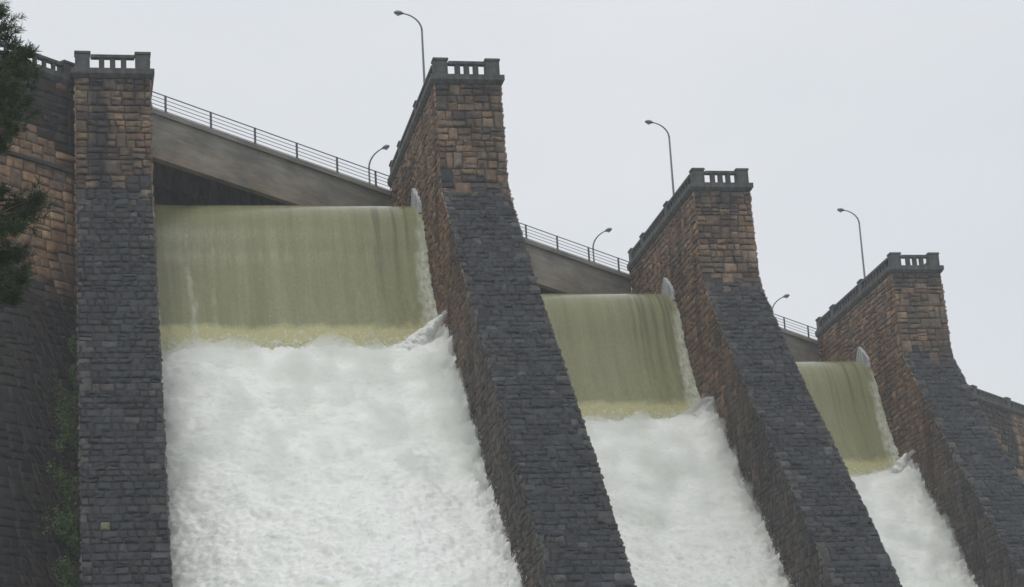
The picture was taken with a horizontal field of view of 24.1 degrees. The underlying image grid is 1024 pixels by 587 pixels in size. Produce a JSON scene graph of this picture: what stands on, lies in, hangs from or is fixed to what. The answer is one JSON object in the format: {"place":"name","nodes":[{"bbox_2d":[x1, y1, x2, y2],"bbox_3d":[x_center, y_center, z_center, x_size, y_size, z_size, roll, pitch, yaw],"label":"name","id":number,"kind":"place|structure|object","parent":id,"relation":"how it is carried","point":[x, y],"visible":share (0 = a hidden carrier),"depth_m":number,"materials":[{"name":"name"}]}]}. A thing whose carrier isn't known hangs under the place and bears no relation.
{"place":"outdoors","nodes":[
{"label":"outdoors","id":0,"kind":"place"},
{"bbox_2d":[154,205,526,586],"bbox_3d":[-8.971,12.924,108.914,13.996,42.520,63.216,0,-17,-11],"label":"waterfall","id":1,"kind":"structure","parent":0,"point":[319,429],"depth_m":108.94,"materials":[{"name":"liquid"}]},
{"bbox_2d":[0,0,1023,404],"label":"sky","id":2,"kind":"structure","parent":0,"point":[905,117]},
{"bbox_2d":[540,294,796,586],"bbox_3d":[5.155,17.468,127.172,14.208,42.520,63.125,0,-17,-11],"label":"waterfall","id":3,"kind":"structure","parent":0,"point":[685,514],"depth_m":129.51,"materials":[{"name":"liquid"}]},
{"bbox_2d":[796,361,978,586],"bbox_3d":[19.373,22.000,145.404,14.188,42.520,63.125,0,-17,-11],"label":"waterfall","id":4,"kind":"structure","parent":0,"point":[915,533],"depth_m":150.40,"materials":[{"name":"liquid"}]},
{"bbox_3d":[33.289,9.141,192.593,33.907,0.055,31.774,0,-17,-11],"label":"road","id":5,"kind":"structure","parent":0,"visible":0},
{"bbox_2d":[368,145,389,183],"bbox_3d":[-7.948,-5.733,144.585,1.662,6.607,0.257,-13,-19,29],"label":"street lamp","id":6,"kind":"object","parent":5,"relation":"on","point":[385,147],"visible":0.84,"depth_m":145.36,"materials":[{"name":"metal"}]},
{"bbox_2d":[592,228,611,262],"bbox_3d":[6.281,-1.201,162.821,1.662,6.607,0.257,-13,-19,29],"label":"street lamp","id":7,"kind":"object","parent":5,"relation":"on","point":[608,229],"visible":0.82,"depth_m":163.59,"materials":[{"name":"metal"}]},
{"bbox_2d":[772,294,789,309],"bbox_3d":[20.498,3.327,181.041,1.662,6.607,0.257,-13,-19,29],"label":"street lamp","id":8,"kind":"object","parent":5,"relation":"on","point":[786,295],"visible":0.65,"depth_m":181.71,"materials":[{"name":"metal"}]},
{"label":"ground","id":9,"kind":"structure","parent":0,"visible":0},
{"bbox_2d":[0,0,57,312],"bbox_3d":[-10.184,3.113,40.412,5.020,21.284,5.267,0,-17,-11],"label":"pine tree","id":10,"kind":"object","parent":9,"relation":"on","point":[11,215],"visible":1,"depth_m":41.31,"materials":[{"name":"green plant"}]},
{"bbox_2d":[0,41,78,586],"bbox_3d":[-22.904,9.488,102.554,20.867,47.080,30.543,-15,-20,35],"label":"dam wall","id":11,"kind":"structure","parent":9,"relation":"on","point":[44,146],"depth_m":107.70,"materials":[{"name":"stone"}]},
{"bbox_2d":[16,285,78,586],"bbox_3d":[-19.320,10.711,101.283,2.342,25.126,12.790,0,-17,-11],"label":"ivy","id":12,"kind":"object","parent":11,"relation":"attached to","point":[68,423],"visible":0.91,"depth_m":103.41,"materials":[{"name":"green plant"}]},
{"bbox_2d":[71,50,172,586],"bbox_3d":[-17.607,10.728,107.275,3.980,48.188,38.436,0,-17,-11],"label":"buttress pier","id":13,"kind":"structure","parent":9,"relation":"on","point":[124,532],"depth_m":107.27,"materials":[{"name":"stone"}]},
{"bbox_2d":[151,91,391,205],"bbox_3d":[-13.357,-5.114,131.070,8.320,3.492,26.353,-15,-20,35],"label":"bridge span","id":14,"kind":"object","parent":13,"relation":"on","point":[194,163],"visible":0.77,"depth_m":124.75,"materials":[{"name":"concrete"}]},
{"bbox_2d":[387,57,636,586],"bbox_3d":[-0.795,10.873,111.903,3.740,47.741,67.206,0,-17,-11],"label":"buttress pier","id":15,"kind":"structure","parent":9,"relation":"on","point":[448,177],"depth_m":107.51,"materials":[{"name":"stone"}]},
{"bbox_2d":[394,10,424,83],"bbox_3d":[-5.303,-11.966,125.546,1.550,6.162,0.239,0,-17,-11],"label":"street lamp","id":16,"kind":"object","parent":15,"relation":"on","point":[397,12],"visible":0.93,"depth_m":126.06,"materials":[{"name":"metal"}]},
{"bbox_2d":[627,168,902,586],"bbox_3d":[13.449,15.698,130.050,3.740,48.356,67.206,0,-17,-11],"label":"buttress pier","id":17,"kind":"structure","parent":9,"relation":"on","point":[692,252],"depth_m":128.79,"materials":[{"name":"stone"}]},
{"bbox_2d":[519,222,631,293],"bbox_3d":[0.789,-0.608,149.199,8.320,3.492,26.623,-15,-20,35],"label":"bridge span","id":18,"kind":"object","parent":17,"relation":"attached to","point":[557,271],"visible":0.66,"depth_m":146.41,"materials":[{"name":"concrete"}]},
{"bbox_2d":[645,120,674,194],"bbox_3d":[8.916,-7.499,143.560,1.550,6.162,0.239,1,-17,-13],"label":"street lamp","id":19,"kind":"object","parent":17,"relation":"on","point":[648,122],"visible":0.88,"depth_m":143.98,"materials":[{"name":"metal"}]},
{"bbox_2d":[774,314,819,361],"bbox_3d":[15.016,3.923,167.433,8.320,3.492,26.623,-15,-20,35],"label":"bridge span","id":20,"kind":"object","parent":17,"relation":"on","point":[803,348],"visible":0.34,"depth_m":167.73,"materials":[{"name":"concrete"}]},
{"bbox_2d":[815,252,1023,586],"bbox_3d":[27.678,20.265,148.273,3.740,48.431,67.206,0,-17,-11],"label":"buttress pier","id":21,"kind":"structure","parent":9,"relation":"on","point":[886,320],"depth_m":150.96,"materials":[{"name":"stone"}]},
{"bbox_2d":[837,208,865,277],"bbox_3d":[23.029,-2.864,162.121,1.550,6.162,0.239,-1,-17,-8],"label":"street lamp","id":22,"kind":"object","parent":21,"relation":"on","point":[840,210],"visible":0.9,"depth_m":162.43,"materials":[{"name":"metal"}]},
{"bbox_2d":[970,385,1023,482],"bbox_3d":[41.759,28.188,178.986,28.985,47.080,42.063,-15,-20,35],"label":"dam wall","id":23,"kind":"structure","parent":9,"relation":"on","point":[1005,416],"depth_m":193.57,"materials":[{"name":"stone"}]}
]}

